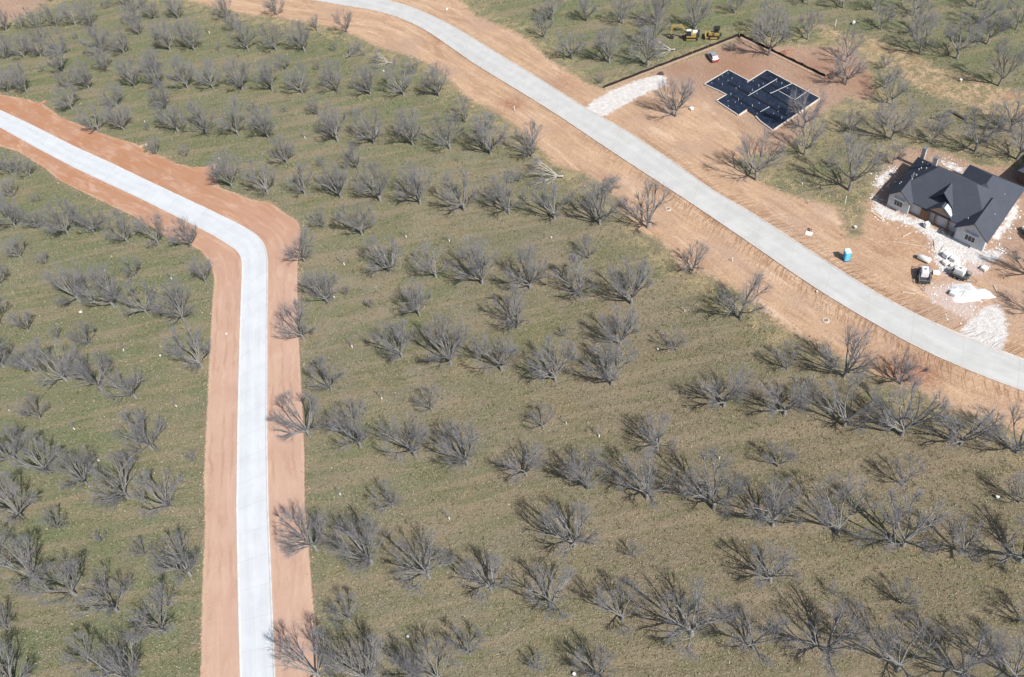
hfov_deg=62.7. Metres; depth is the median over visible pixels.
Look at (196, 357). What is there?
orchard tree
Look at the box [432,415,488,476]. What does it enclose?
orchard tree
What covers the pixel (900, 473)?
orchard tree
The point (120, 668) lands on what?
orchard tree
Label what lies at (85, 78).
orchard tree
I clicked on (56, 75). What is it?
orchard tree
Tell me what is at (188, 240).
orchard tree
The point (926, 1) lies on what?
orchard tree
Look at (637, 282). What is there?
orchard tree
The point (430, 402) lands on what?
orchard tree
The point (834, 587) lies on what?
orchard tree
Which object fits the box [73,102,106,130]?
orchard tree
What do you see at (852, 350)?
orchard tree
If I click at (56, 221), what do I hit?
orchard tree
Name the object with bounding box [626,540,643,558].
orchard tree
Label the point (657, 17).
orchard tree
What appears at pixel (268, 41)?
orchard tree
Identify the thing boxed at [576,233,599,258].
orchard tree
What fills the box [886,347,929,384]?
orchard tree
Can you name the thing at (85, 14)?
orchard tree
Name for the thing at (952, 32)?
orchard tree
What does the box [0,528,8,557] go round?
orchard tree
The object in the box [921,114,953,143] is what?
orchard tree
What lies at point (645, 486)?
orchard tree
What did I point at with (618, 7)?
orchard tree
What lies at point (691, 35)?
excavator
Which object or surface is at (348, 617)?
orchard tree
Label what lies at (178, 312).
orchard tree
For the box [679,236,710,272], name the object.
orchard tree
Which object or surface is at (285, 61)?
orchard tree
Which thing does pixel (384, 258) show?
orchard tree
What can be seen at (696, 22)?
orchard tree
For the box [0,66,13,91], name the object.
orchard tree
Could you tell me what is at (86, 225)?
orchard tree
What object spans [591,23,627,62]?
orchard tree
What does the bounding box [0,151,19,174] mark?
orchard tree
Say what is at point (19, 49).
orchard tree
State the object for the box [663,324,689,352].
orchard tree
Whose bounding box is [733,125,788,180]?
orchard tree
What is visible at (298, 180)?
orchard tree
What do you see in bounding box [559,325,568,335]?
orchard tree
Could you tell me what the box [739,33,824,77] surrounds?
silt fence
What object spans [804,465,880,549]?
orchard tree
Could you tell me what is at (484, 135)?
orchard tree
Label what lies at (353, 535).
orchard tree
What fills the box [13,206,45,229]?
orchard tree
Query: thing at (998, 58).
orchard tree
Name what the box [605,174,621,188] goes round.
felled tree
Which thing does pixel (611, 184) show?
orchard tree
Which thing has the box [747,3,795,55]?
orchard tree
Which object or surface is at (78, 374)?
orchard tree
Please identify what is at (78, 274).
orchard tree
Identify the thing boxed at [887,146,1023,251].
unfinished house
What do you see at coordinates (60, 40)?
orchard tree
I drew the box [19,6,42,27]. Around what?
orchard tree
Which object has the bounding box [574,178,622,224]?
orchard tree
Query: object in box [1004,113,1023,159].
orchard tree
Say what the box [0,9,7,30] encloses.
orchard tree
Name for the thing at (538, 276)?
orchard tree
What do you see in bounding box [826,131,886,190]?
orchard tree
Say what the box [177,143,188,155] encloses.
orchard tree
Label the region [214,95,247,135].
orchard tree
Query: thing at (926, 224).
wrapped pallet
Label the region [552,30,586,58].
orchard tree
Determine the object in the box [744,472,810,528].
orchard tree
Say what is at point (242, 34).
orchard tree
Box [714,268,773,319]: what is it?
orchard tree
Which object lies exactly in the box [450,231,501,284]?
orchard tree
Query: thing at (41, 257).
orchard tree
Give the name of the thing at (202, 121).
orchard tree
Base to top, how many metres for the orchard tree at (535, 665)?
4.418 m
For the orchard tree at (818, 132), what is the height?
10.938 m
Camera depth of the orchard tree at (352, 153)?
200.96 m
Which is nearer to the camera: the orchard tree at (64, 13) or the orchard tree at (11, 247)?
the orchard tree at (11, 247)
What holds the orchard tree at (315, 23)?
on the ground at (702, 142)
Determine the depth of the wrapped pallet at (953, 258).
159.21 m
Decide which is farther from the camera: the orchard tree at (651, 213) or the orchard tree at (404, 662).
the orchard tree at (651, 213)
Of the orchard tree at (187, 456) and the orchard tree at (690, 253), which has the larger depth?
the orchard tree at (690, 253)
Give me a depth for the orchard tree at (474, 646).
119.86 m
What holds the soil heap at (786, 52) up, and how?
on the ground at (702, 142)
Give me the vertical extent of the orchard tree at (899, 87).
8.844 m
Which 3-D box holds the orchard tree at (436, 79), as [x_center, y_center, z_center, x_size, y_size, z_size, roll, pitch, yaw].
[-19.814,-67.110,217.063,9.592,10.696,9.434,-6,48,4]
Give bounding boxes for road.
[0,111,272,676]
[319,0,1023,389]
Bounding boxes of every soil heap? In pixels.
[780,50,793,54]
[825,71,840,78]
[889,362,934,377]
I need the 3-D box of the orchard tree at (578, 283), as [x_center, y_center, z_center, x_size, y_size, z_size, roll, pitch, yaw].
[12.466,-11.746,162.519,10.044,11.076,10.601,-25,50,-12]
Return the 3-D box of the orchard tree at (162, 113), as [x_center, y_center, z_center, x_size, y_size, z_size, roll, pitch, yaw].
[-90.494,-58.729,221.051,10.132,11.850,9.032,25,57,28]
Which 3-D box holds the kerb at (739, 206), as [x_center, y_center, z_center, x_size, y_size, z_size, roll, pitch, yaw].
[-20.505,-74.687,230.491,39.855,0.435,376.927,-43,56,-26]
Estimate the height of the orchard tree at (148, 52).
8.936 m
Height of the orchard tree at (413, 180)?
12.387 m
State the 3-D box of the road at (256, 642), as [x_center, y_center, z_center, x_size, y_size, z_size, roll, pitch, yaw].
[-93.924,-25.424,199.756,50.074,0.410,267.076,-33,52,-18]
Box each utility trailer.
[916,264,931,289]
[949,265,976,281]
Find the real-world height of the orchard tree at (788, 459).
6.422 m
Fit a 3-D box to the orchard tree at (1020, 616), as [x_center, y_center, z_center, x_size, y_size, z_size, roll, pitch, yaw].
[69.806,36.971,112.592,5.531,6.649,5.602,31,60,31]
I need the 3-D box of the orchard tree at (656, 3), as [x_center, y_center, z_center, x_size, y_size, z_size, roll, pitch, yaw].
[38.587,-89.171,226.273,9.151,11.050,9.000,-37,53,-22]
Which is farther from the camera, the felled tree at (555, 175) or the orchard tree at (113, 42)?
the orchard tree at (113, 42)
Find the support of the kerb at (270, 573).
on the road at (256, 642)
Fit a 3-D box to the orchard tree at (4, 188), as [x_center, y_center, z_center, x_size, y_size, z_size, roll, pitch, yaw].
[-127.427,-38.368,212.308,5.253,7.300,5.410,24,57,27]
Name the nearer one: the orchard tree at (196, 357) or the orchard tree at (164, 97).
the orchard tree at (196, 357)
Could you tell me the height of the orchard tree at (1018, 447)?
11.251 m
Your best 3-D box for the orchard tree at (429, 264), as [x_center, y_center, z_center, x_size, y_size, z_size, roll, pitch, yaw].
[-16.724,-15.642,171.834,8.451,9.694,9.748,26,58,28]
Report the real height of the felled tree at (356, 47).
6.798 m
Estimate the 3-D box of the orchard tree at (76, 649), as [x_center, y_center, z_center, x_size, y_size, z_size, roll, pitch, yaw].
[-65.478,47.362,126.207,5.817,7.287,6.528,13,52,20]
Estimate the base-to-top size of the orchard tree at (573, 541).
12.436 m
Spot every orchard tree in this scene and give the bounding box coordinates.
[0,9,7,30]
[0,33,11,59]
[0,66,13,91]
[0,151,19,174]
[0,178,15,198]
[0,192,18,227]
[0,234,24,258]
[0,263,6,285]
[0,334,7,367]
[0,343,40,372]
[0,420,21,460]
[0,429,62,477]
[0,470,39,528]
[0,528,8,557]
[0,528,53,598]
[0,601,14,629]
[0,638,34,676]
[1,32,29,57]
[1,61,27,92]
[5,309,30,331]
[8,12,23,28]
[11,390,48,419]
[12,154,32,176]
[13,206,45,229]
[15,554,82,607]
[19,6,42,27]
[20,33,42,56]
[20,335,76,388]
[25,26,44,41]
[34,250,46,263]
[35,196,74,236]
[35,506,67,529]
[37,3,58,26]
[38,27,68,53]
[38,261,90,306]
[42,41,66,71]
[45,446,97,490]
[46,324,59,337]
[48,81,77,108]
[51,72,73,88]
[56,0,81,24]
[57,347,112,390]
[59,630,93,676]
[63,203,104,234]
[64,320,94,344]
[64,566,137,622]
[66,59,91,89]
[71,0,96,26]
[72,259,125,307]
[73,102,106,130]
[76,631,142,676]
[78,21,109,53]
[82,449,138,513]
[86,43,110,71]
[92,531,105,541]
[96,364,148,403]
[97,81,123,106]
[99,99,130,130]
[99,210,137,242]
[102,26,130,53]
[108,405,167,455]
[111,56,141,87]
[115,277,157,315]
[115,581,180,652]
[117,2,141,19]
[117,255,140,278]
[121,10,145,35]
[125,0,141,9]
[125,468,185,518]
[128,538,152,557]
[130,210,164,245]
[136,46,159,72]
[137,57,163,87]
[139,0,158,18]
[142,136,159,153]
[144,531,200,587]
[145,81,169,109]
[146,17,178,50]
[147,277,194,325]
[150,100,187,131]
[160,319,215,373]
[161,0,185,18]
[164,53,194,88]
[164,216,197,246]
[171,16,202,50]
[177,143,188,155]
[178,99,218,134]
[184,448,195,460]
[187,255,213,282]
[190,57,221,88]
[204,149,242,187]
[210,0,231,18]
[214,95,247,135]
[220,11,238,29]
[221,57,251,89]
[226,18,257,50]
[240,156,278,193]
[244,103,276,138]
[250,57,279,90]
[256,21,283,50]
[261,0,285,14]
[267,132,295,163]
[267,625,345,676]
[269,388,327,443]
[271,502,330,559]
[273,297,318,339]
[275,53,290,69]
[278,226,317,262]
[281,161,314,194]
[282,61,312,93]
[284,17,310,51]
[298,268,343,303]
[304,355,347,391]
[306,95,319,114]
[307,12,318,30]
[307,206,325,227]
[313,99,347,141]
[313,159,350,197]
[318,629,389,676]
[319,59,344,92]
[322,395,373,452]
[322,510,394,583]
[325,591,361,631]
[331,9,352,32]
[333,199,377,235]
[341,138,361,167]
[350,107,384,144]
[351,65,379,94]
[354,157,390,201]
[363,232,405,273]
[369,316,418,362]
[370,478,404,513]
[377,410,437,468]
[381,57,414,95]
[386,644,431,676]
[387,523,458,598]
[391,105,425,145]
[392,160,432,204]
[396,275,433,315]
[399,635,463,676]
[403,54,420,74]
[412,239,452,278]
[413,384,440,414]
[418,60,450,96]
[421,309,471,369]
[429,112,465,149]
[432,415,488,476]
[436,166,484,214]
[444,623,488,657]
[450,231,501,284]
[452,96,470,122]
[455,550,515,607]
[467,109,510,154]
[469,325,521,375]
[485,170,527,214]
[492,279,532,334]
[494,439,547,488]
[503,240,549,289]
[510,164,524,181]
[512,114,545,156]
[524,333,582,382]
[524,562,577,624]
[527,651,550,671]
[528,403,554,430]
[529,174,573,223]
[533,12,553,37]
[537,0,562,18]
[537,499,604,562]
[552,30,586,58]
[552,249,601,300]
[558,443,613,489]
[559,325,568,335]
[571,642,618,676]
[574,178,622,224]
[575,0,597,20]
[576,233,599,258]
[579,333,639,385]
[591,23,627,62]
[591,575,653,638]
[597,302,640,346]
[605,177,618,192]
[606,255,655,304]
[609,0,636,23]
[614,444,680,511]
[619,175,674,228]
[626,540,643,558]
[629,26,666,65]
[633,409,677,455]
[634,7,669,45]
[642,0,671,25]
[653,74,697,118]
[655,572,739,664]
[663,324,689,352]
[677,443,750,518]
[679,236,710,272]
[680,0,713,29]
[692,359,756,411]
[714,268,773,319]
[719,603,793,666]
[725,0,745,13]
[728,42,735,51]
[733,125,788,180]
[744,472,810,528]
[746,539,801,592]
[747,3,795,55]
[754,0,789,37]
[756,371,821,422]
[763,439,799,467]
[771,338,804,370]
[785,82,826,128]
[787,108,827,155]
[787,591,879,676]
[795,9,824,39]
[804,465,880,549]
[816,370,886,435]
[818,325,880,379]
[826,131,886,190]
[828,580,845,596]
[831,43,868,84]
[833,27,864,62]
[840,108,863,132]
[866,610,951,676]
[870,374,954,436]
[872,93,923,139]
[873,3,897,29]
[875,480,955,558]
[876,59,903,88]
[879,51,894,67]
[881,71,912,103]
[885,140,906,164]
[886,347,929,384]
[888,454,927,486]
[889,577,922,611]
[904,0,935,32]
[906,12,943,53]
[909,0,930,15]
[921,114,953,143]
[931,620,1013,676]
[933,399,1008,447]
[943,8,987,58]
[947,513,987,567]
[958,100,1008,151]
[970,0,1003,22]
[976,2,1014,44]
[983,32,1023,85]
[987,625,1023,676]
[990,400,1023,458]
[991,505,1023,565]
[995,84,1023,131]
[1003,470,1023,505]
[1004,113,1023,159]
[1006,0,1023,29]
[1012,598,1023,622]
[1013,246,1023,261]
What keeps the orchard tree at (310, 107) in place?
on the ground at (702, 142)
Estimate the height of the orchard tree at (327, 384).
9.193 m
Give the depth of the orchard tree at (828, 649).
111.10 m
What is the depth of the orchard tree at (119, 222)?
193.18 m
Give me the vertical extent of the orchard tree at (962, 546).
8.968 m
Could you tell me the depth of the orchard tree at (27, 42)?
261.30 m
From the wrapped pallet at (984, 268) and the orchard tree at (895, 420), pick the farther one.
the wrapped pallet at (984, 268)
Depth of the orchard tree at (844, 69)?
196.96 m
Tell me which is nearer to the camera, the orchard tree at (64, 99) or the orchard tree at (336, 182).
the orchard tree at (336, 182)
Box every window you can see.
[893,199,902,207]
[964,234,975,243]
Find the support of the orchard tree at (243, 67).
on the ground at (702, 142)
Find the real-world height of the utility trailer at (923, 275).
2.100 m
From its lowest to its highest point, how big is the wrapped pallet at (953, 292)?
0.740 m
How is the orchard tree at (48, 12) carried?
on the ground at (702, 142)
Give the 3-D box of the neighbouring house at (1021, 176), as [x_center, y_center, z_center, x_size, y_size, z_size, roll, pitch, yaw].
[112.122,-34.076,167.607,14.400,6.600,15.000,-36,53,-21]
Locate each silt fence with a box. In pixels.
[603,33,740,89]
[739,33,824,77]
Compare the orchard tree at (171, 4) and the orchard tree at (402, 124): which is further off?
the orchard tree at (171, 4)
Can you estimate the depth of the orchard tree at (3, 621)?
132.35 m
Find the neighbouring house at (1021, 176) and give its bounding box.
[1017,165,1023,184]
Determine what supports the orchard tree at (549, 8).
on the ground at (702, 142)
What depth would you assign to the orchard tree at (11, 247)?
195.22 m
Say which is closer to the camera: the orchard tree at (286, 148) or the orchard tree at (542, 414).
the orchard tree at (542, 414)
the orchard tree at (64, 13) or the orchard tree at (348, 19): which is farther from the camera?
the orchard tree at (64, 13)
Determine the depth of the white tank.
160.09 m
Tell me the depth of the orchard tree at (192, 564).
132.51 m
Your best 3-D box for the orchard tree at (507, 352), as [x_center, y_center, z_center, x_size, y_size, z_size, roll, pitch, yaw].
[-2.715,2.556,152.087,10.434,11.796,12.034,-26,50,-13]
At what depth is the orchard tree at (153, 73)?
237.97 m
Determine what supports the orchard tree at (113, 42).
on the ground at (702, 142)
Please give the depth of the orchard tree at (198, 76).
235.05 m
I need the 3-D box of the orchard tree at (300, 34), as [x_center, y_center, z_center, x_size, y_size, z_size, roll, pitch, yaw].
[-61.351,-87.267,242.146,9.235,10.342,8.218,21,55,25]
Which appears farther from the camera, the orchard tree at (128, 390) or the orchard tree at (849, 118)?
the orchard tree at (849, 118)
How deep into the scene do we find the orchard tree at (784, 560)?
119.83 m
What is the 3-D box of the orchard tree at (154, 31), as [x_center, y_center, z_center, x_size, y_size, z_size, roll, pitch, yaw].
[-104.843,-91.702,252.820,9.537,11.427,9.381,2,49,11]
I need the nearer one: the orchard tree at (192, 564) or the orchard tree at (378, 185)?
the orchard tree at (192, 564)
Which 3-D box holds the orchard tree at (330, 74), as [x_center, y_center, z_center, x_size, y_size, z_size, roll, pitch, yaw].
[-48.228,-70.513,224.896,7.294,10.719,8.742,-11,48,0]
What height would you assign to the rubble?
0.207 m
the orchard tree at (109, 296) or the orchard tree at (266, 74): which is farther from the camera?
the orchard tree at (266, 74)
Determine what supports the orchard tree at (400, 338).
on the ground at (702, 142)
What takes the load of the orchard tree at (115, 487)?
on the ground at (702, 142)
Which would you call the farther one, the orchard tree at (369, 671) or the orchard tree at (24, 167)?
the orchard tree at (24, 167)
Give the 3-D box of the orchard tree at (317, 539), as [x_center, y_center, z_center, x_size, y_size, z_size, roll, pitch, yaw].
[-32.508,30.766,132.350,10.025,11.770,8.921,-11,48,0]
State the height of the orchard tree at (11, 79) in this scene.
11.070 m
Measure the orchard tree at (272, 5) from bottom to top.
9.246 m
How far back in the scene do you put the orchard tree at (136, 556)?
137.89 m
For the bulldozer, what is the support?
on the ground at (702, 142)
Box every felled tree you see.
[346,40,364,57]
[369,49,389,68]
[525,155,562,188]
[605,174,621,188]
[651,37,674,58]
[933,109,954,123]
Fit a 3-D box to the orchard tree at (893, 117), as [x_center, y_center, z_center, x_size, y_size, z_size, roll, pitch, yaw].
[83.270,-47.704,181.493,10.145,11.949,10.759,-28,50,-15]
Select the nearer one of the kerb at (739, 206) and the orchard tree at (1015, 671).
the orchard tree at (1015, 671)
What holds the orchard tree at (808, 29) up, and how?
on the ground at (702, 142)
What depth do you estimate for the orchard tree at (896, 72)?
195.18 m
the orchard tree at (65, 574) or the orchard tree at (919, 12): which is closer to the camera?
the orchard tree at (65, 574)
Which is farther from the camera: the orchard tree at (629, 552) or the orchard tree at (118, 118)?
the orchard tree at (118, 118)
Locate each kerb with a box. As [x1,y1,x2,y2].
[0,110,275,676]
[313,0,1023,391]
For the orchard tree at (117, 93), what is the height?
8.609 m
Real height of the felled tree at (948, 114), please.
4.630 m
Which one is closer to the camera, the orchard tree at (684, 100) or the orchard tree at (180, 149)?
the orchard tree at (684, 100)
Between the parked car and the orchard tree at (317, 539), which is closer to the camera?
the orchard tree at (317, 539)
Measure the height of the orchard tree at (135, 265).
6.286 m
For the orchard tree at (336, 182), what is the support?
on the ground at (702, 142)
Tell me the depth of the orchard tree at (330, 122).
208.05 m
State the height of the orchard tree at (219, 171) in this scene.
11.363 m
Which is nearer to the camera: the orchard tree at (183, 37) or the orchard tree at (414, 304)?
the orchard tree at (414, 304)
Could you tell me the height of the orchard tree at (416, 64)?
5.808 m
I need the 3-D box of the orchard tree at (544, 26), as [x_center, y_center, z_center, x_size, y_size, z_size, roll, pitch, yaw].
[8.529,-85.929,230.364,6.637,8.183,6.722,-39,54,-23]
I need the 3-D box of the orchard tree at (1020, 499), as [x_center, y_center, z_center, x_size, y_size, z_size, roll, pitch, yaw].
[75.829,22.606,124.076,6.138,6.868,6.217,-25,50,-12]
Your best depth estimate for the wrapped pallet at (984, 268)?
156.99 m
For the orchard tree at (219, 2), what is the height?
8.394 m
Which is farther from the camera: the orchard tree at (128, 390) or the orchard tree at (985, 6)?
the orchard tree at (985, 6)
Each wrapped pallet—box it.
[923,221,930,228]
[932,270,939,275]
[941,250,951,258]
[941,259,950,266]
[948,289,958,296]
[949,254,958,262]
[979,264,988,271]
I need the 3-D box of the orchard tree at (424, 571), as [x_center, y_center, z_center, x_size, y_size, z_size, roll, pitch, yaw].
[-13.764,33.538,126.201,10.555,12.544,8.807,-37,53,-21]
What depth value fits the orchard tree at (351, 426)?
144.60 m
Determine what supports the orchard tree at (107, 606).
on the ground at (702, 142)
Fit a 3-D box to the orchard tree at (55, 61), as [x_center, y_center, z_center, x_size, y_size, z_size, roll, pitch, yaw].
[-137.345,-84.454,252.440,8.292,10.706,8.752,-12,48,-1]
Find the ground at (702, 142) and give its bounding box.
[0,0,1023,676]
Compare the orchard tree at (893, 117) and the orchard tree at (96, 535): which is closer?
the orchard tree at (96, 535)
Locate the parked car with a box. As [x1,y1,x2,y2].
[707,51,718,61]
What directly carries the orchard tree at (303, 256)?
on the ground at (702, 142)
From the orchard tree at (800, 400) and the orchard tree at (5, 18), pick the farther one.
the orchard tree at (5, 18)
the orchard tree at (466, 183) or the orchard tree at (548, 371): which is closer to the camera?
the orchard tree at (548, 371)
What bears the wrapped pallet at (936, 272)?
on the ground at (702, 142)
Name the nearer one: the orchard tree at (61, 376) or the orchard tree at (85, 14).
the orchard tree at (61, 376)
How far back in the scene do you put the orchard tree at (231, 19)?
256.73 m
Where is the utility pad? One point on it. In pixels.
(808, 233)
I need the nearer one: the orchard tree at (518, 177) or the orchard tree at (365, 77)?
the orchard tree at (518, 177)
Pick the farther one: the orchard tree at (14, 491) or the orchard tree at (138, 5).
the orchard tree at (138, 5)
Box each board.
[893,241,930,247]
[949,110,967,120]
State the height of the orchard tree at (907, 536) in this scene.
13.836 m
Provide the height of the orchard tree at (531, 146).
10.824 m
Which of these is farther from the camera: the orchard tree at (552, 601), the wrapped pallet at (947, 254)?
the wrapped pallet at (947, 254)
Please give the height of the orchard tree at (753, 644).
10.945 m
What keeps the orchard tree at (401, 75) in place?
on the ground at (702, 142)
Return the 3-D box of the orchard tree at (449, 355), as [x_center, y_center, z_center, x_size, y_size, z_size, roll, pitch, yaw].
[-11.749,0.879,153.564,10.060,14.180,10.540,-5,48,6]
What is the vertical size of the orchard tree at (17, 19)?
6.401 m
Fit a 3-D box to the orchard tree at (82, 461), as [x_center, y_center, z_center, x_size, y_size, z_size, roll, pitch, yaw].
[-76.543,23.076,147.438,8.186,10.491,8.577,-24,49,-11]
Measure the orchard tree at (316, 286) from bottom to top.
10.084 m
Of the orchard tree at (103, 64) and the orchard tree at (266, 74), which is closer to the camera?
the orchard tree at (266, 74)
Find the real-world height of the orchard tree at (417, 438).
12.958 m
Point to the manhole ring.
(825, 320)
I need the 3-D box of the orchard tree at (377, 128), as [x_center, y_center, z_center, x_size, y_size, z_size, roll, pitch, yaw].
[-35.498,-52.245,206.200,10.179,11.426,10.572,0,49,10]
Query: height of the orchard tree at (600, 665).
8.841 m
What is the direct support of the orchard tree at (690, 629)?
on the ground at (702, 142)
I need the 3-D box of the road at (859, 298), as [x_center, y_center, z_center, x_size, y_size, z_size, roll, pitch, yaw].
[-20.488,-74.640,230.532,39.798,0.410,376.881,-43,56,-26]
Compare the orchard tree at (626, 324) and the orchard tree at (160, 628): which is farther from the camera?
the orchard tree at (626, 324)
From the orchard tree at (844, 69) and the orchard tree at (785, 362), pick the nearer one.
the orchard tree at (785, 362)
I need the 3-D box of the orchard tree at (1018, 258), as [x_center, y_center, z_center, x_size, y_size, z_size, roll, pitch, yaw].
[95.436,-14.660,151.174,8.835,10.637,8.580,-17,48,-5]
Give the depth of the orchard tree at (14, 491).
144.64 m
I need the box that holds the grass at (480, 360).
[0,0,1023,676]
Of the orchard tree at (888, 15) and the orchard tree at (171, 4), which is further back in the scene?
the orchard tree at (171, 4)
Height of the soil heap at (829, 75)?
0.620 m
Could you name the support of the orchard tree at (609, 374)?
on the ground at (702, 142)
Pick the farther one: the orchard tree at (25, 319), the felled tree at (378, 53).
the felled tree at (378, 53)
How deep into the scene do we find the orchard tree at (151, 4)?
268.47 m
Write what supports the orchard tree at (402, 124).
on the ground at (702, 142)
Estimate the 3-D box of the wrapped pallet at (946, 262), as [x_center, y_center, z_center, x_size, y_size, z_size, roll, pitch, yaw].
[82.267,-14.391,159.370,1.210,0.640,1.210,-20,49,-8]
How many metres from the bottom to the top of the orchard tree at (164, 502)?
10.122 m
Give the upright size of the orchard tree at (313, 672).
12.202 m
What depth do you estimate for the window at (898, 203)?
169.40 m
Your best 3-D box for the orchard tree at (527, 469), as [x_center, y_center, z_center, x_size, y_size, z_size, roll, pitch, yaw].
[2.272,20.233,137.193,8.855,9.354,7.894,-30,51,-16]
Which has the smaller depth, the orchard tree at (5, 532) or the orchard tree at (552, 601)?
the orchard tree at (552, 601)
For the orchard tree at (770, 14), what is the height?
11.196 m
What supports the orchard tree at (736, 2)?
on the ground at (702, 142)
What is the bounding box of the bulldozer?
[705,26,721,39]
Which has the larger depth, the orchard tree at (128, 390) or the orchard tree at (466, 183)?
the orchard tree at (466, 183)
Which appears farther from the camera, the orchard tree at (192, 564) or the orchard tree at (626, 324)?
the orchard tree at (626, 324)
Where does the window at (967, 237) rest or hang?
in the unfinished house at (971, 206)
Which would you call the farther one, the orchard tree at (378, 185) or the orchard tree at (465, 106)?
the orchard tree at (465, 106)
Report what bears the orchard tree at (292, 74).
on the ground at (702, 142)
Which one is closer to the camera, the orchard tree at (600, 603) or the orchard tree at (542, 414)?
the orchard tree at (600, 603)
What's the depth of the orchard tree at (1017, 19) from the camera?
203.48 m
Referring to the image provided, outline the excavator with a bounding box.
[670,24,699,40]
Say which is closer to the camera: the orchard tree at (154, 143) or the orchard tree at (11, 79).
the orchard tree at (154, 143)
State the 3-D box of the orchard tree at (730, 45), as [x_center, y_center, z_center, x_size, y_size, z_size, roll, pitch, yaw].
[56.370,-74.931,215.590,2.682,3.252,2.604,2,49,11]
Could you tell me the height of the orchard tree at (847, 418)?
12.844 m
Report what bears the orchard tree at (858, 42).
on the ground at (702, 142)
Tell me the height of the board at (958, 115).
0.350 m
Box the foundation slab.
[704,70,819,130]
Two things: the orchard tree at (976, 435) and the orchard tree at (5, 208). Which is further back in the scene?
the orchard tree at (5, 208)
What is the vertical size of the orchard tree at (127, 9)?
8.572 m
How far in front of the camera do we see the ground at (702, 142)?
159.68 m
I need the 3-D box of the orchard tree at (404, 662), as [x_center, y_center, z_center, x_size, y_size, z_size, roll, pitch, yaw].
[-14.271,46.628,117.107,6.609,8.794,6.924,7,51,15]
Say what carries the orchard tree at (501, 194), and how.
on the ground at (702, 142)
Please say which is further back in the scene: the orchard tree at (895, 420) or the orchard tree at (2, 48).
the orchard tree at (2, 48)
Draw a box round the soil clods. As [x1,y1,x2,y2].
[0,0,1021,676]
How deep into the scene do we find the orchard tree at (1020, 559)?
117.80 m
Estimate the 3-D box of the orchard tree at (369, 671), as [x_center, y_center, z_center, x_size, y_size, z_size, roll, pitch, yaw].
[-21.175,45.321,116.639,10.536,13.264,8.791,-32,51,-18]
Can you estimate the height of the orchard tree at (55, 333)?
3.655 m
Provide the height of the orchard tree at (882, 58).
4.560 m
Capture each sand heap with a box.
[949,284,959,291]
[952,283,995,302]
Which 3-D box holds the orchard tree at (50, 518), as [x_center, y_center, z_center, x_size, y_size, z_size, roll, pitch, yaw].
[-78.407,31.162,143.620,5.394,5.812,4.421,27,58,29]
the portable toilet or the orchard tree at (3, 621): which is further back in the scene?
the portable toilet
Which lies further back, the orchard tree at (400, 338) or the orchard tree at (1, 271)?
the orchard tree at (1, 271)
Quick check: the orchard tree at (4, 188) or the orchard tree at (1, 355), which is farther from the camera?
the orchard tree at (4, 188)
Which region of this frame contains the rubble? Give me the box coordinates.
[869,157,1023,323]
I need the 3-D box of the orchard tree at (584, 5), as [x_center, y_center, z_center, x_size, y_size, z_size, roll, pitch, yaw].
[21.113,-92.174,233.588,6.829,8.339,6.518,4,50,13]
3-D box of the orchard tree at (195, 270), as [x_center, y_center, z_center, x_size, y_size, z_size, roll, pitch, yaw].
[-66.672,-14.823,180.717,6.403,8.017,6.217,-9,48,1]
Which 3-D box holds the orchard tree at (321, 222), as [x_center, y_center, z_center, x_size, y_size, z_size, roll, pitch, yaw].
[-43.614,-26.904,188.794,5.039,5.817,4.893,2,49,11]
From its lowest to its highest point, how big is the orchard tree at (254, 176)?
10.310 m
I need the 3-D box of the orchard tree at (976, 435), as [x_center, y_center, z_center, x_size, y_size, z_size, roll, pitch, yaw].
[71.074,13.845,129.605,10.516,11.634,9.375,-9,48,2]
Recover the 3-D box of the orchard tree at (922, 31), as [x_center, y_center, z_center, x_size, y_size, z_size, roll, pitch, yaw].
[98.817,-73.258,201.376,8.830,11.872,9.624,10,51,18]
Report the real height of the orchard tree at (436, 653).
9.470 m
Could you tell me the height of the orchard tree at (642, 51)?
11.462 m
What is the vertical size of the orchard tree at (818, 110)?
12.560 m
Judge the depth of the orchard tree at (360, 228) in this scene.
183.52 m
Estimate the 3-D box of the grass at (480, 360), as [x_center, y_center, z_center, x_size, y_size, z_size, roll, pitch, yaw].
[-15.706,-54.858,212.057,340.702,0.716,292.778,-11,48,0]
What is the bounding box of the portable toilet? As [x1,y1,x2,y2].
[842,248,851,261]
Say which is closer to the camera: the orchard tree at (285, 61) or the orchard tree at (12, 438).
the orchard tree at (12, 438)
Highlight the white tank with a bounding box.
[917,253,931,263]
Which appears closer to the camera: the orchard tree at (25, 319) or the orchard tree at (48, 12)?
the orchard tree at (25, 319)
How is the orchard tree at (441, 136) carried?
on the ground at (702, 142)
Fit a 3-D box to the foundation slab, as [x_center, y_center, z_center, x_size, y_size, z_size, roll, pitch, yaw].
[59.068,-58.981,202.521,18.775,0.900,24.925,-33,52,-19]
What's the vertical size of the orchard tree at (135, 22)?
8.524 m
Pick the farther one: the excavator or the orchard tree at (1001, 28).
the excavator
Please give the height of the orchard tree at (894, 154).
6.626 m
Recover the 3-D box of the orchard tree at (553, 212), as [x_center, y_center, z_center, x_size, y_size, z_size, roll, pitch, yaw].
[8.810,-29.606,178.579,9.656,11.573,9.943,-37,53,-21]
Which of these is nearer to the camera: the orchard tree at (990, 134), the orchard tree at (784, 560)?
the orchard tree at (784, 560)
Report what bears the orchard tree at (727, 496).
on the ground at (702, 142)
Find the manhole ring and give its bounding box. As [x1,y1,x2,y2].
[822,318,828,322]
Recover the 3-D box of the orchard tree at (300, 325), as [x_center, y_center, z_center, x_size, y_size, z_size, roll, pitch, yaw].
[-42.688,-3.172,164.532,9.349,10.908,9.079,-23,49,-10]
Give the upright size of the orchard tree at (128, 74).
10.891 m
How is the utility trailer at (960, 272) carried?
on the ground at (702, 142)
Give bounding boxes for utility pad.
[805,228,812,235]
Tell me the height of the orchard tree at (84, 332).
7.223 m

